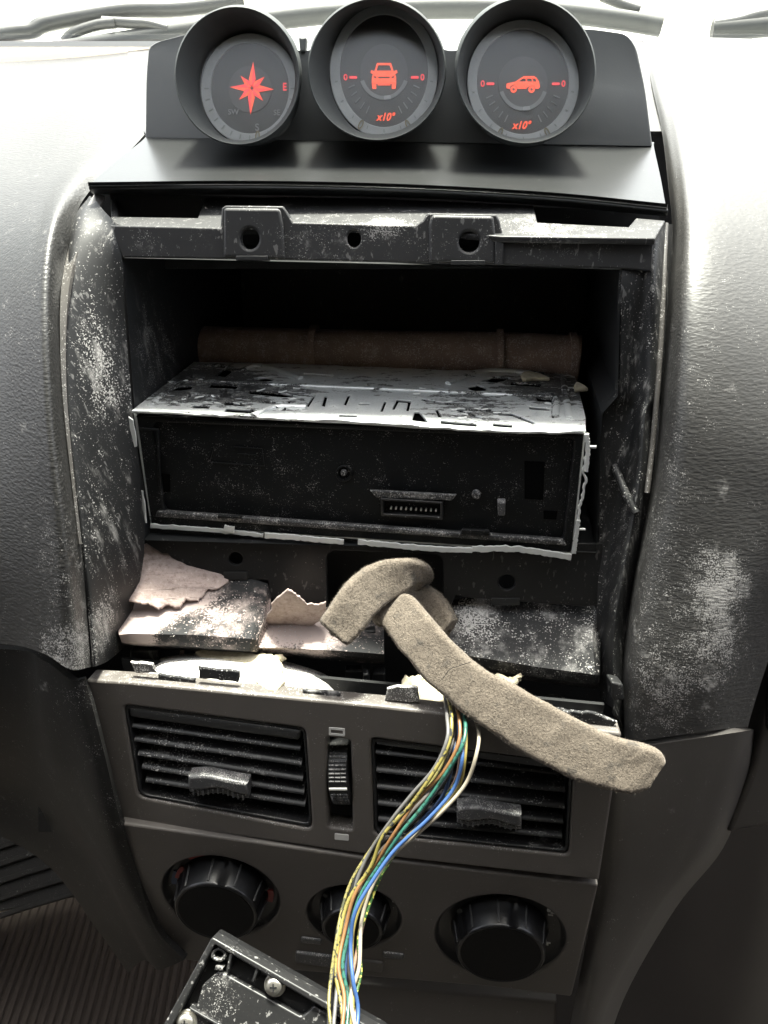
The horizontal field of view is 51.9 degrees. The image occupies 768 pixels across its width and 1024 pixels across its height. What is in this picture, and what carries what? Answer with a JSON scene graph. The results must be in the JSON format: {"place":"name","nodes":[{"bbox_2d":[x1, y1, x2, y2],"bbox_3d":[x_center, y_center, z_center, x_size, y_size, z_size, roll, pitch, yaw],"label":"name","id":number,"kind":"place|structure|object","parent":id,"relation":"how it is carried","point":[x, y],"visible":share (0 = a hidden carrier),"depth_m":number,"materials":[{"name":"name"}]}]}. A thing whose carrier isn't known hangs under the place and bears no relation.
{"place":"outdoors","nodes":[
{"label":"outdoors","id":0,"kind":"place"},
{"bbox_2d":[0,644,749,1023],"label":"floor","id":1,"kind":"structure","parent":0,"point":[564,1010],"depth_m":0.70,"materials":[{"name":"carpet"}]},
{"bbox_2d":[0,897,198,1023],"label":"floor mat","id":2,"kind":"object","parent":1,"relation":"on","point":[60,962],"visible":0.09,"depth_m":0.71,"materials":[{"name":"black rubber"}]},
{"bbox_2d":[614,825,767,1023],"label":"carpet","id":3,"kind":"object","parent":1,"relation":"on","point":[705,961],"visible":0.46,"depth_m":0.60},
{"bbox_2d":[0,0,767,29],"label":"ground","id":4,"kind":"structure","parent":0,"point":[698,14],"depth_m":11.21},
{"bbox_2d":[0,19,767,522],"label":"car","id":5,"kind":"object","parent":4,"relation":"on","point":[48,45],"visible":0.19,"depth_m":0.74,"materials":[{"name":"paint"}]},
{"bbox_2d":[0,836,73,918],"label":"footwell trim","id":6,"kind":"structure","parent":5,"relation":"attached to","point":[29,880],"depth_m":0.59,"materials":[{"name":"black plastic"}]},
{"bbox_2d":[164,930,386,1023],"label":"loose bracket","id":7,"kind":"object","parent":5,"relation":"attached to","point":[233,979],"visible":1,"depth_m":0.29,"materials":[{"name":"plastic"}]},
{"bbox_2d":[0,0,664,40],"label":"wiper","id":8,"kind":"object","parent":5,"relation":"on","point":[136,18],"visible":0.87,"depth_m":0.78,"materials":[{"name":"grey rubber"}]},
{"bbox_2d":[0,33,767,1023],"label":"dashboard","id":9,"kind":"object","parent":5,"relation":"attached to","point":[650,331],"visible":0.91,"depth_m":0.33,"materials":[{"name":"black plastic"}]},
{"bbox_2d":[129,543,228,609],"bbox_3d":[-0.093,0.030,0.346,0.045,0.015,0.027,10,39,12],"label":"insulation pad","id":10,"kind":"object","parent":9,"relation":"on","point":[166,579],"visible":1,"depth_m":0.35,"materials":[{"name":"beige fabric"}]},
{"bbox_2d":[266,589,325,625],"bbox_3d":[-0.039,0.042,0.337,0.030,0.034,0.009,0,38,0],"label":"insulation scrap","id":11,"kind":"object","parent":9,"relation":"on","point":[289,607],"visible":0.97,"depth_m":0.34,"materials":[{"name":"beige fabric"}]},
{"bbox_2d":[87,657,620,1023],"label":"console panel","id":12,"kind":"object","parent":9,"relation":"attached to","point":[467,922],"visible":0.88,"depth_m":0.33,"materials":[{"name":"grey plastic"}]},
{"bbox_2d":[195,650,285,692],"bbox_3d":[-0.059,0.063,0.333,0.048,0.012,0.022,20,42,23],"label":"foam scrap","id":13,"kind":"object","parent":12,"relation":"on","point":[268,672],"visible":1,"depth_m":0.33,"materials":[{"name":"white plastic"}]},
{"bbox_2d":[327,719,453,1023],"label":"wire","id":14,"kind":"object","parent":12,"relation":"attached to","point":[337,931],"visible":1,"depth_m":0.28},
{"bbox_2d":[332,696,449,1023],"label":"wire","id":15,"kind":"object","parent":12,"relation":"attached to","point":[392,818],"visible":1,"depth_m":0.29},
{"bbox_2d":[326,723,459,1023],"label":"wire","id":16,"kind":"object","parent":12,"relation":"attached to","point":[417,818],"visible":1,"depth_m":0.29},
{"bbox_2d":[334,699,453,1018],"bbox_3d":[0.003,0.121,0.288,0.019,0.059,0.111,16,41,20],"label":"wire","id":17,"kind":"object","parent":12,"relation":"attached to","point":[398,818],"visible":1,"depth_m":0.29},
{"bbox_2d":[337,706,461,1023],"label":"wire","id":18,"kind":"object","parent":12,"relation":"attached to","point":[391,838],"visible":1,"depth_m":0.29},
{"bbox_2d":[345,736,456,1023],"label":"wire","id":19,"kind":"object","parent":12,"relation":"attached to","point":[432,809],"visible":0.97,"depth_m":0.29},
{"bbox_2d":[347,723,456,1011],"bbox_3d":[0.005,0.124,0.293,0.019,0.050,0.114,14,40,18],"label":"wire","id":20,"kind":"object","parent":12,"relation":"attached to","point":[419,803],"visible":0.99,"depth_m":0.30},
{"bbox_2d":[341,713,466,1023],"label":"wire","id":21,"kind":"object","parent":12,"relation":"attached to","point":[416,814],"visible":1,"depth_m":0.29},
{"bbox_2d":[349,756,459,1017],"bbox_3d":[0.009,0.126,0.294,0.017,0.047,0.115,16,41,19],"label":"wire","id":22,"kind":"object","parent":12,"relation":"attached to","point":[355,954],"visible":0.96,"depth_m":0.28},
{"bbox_2d":[349,721,463,1023],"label":"wire","id":23,"kind":"object","parent":12,"relation":"attached to","point":[397,847],"visible":0.99,"depth_m":0.28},
{"bbox_2d":[349,718,467,1023],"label":"wire","id":24,"kind":"object","parent":12,"relation":"attached to","point":[457,787],"visible":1,"depth_m":0.29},
{"bbox_2d":[354,733,462,1011],"bbox_3d":[0.009,0.126,0.293,0.016,0.046,0.115,18,41,21],"label":"wire","id":25,"kind":"object","parent":12,"relation":"attached to","point":[372,895],"visible":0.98,"depth_m":0.29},
{"bbox_2d":[349,722,480,1023],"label":"wire","id":26,"kind":"object","parent":12,"relation":"attached to","point":[431,821],"visible":1,"depth_m":0.29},
{"bbox_2d":[121,197,599,850],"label":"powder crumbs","id":27,"kind":"object","parent":9,"relation":"on","point":[339,643],"visible":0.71,"depth_m":0.34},
{"bbox_2d":[129,362,595,559],"bbox_3d":[-0.007,-0.029,0.359,0.191,0.070,0.090,4,38,5],"label":"car radio","id":28,"kind":"object","parent":9,"relation":"attached to","point":[479,460],"visible":1,"depth_m":0.33,"materials":[{"name":"black paint"}]},
{"bbox_2d":[88,0,667,216],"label":"gauge pod","id":29,"kind":"object","parent":9,"relation":"on","point":[537,102],"visible":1,"depth_m":0.34,"materials":[{"name":"black plastic"}]},
{"bbox_2d":[401,675,443,701],"bbox_3d":[0.019,0.075,0.327,0.026,0.007,0.013,11,39,13],"label":"foam scrap","id":30,"kind":"object","parent":9,"relation":"on","point":[426,691],"visible":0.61,"depth_m":0.33,"materials":[{"name":"white plastic"}]},
{"bbox_2d":[318,557,665,793],"bbox_3d":[0.043,0.062,0.301,0.130,0.052,0.062,26,45,29],"label":"foam strip","id":31,"kind":"object","parent":9,"relation":"attached to","point":[416,619],"visible":1,"depth_m":0.30,"materials":[{"name":"beige fabric"}]},
{"bbox_2d":[495,673,523,684],"bbox_3d":[0.051,0.070,0.332,0.010,0.005,0.010,29,47,32],"label":"foam scrap","id":32,"kind":"object","parent":9,"relation":"on","point":[516,679],"visible":0.46,"depth_m":0.33,"materials":[{"name":"beige plastic"}]},
{"bbox_2d":[727,663,767,830],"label":"glovebox","id":33,"kind":"object","parent":9,"relation":"on","point":[751,809],"visible":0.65,"depth_m":0.34,"materials":[{"name":"grey plastic"}]},
{"bbox_2d":[709,7,767,38],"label":"wiper","id":34,"kind":"object","parent":5,"relation":"on","point":[751,24],"visible":0.96,"depth_m":0.76,"materials":[{"name":"grey rubber"}]}
]}

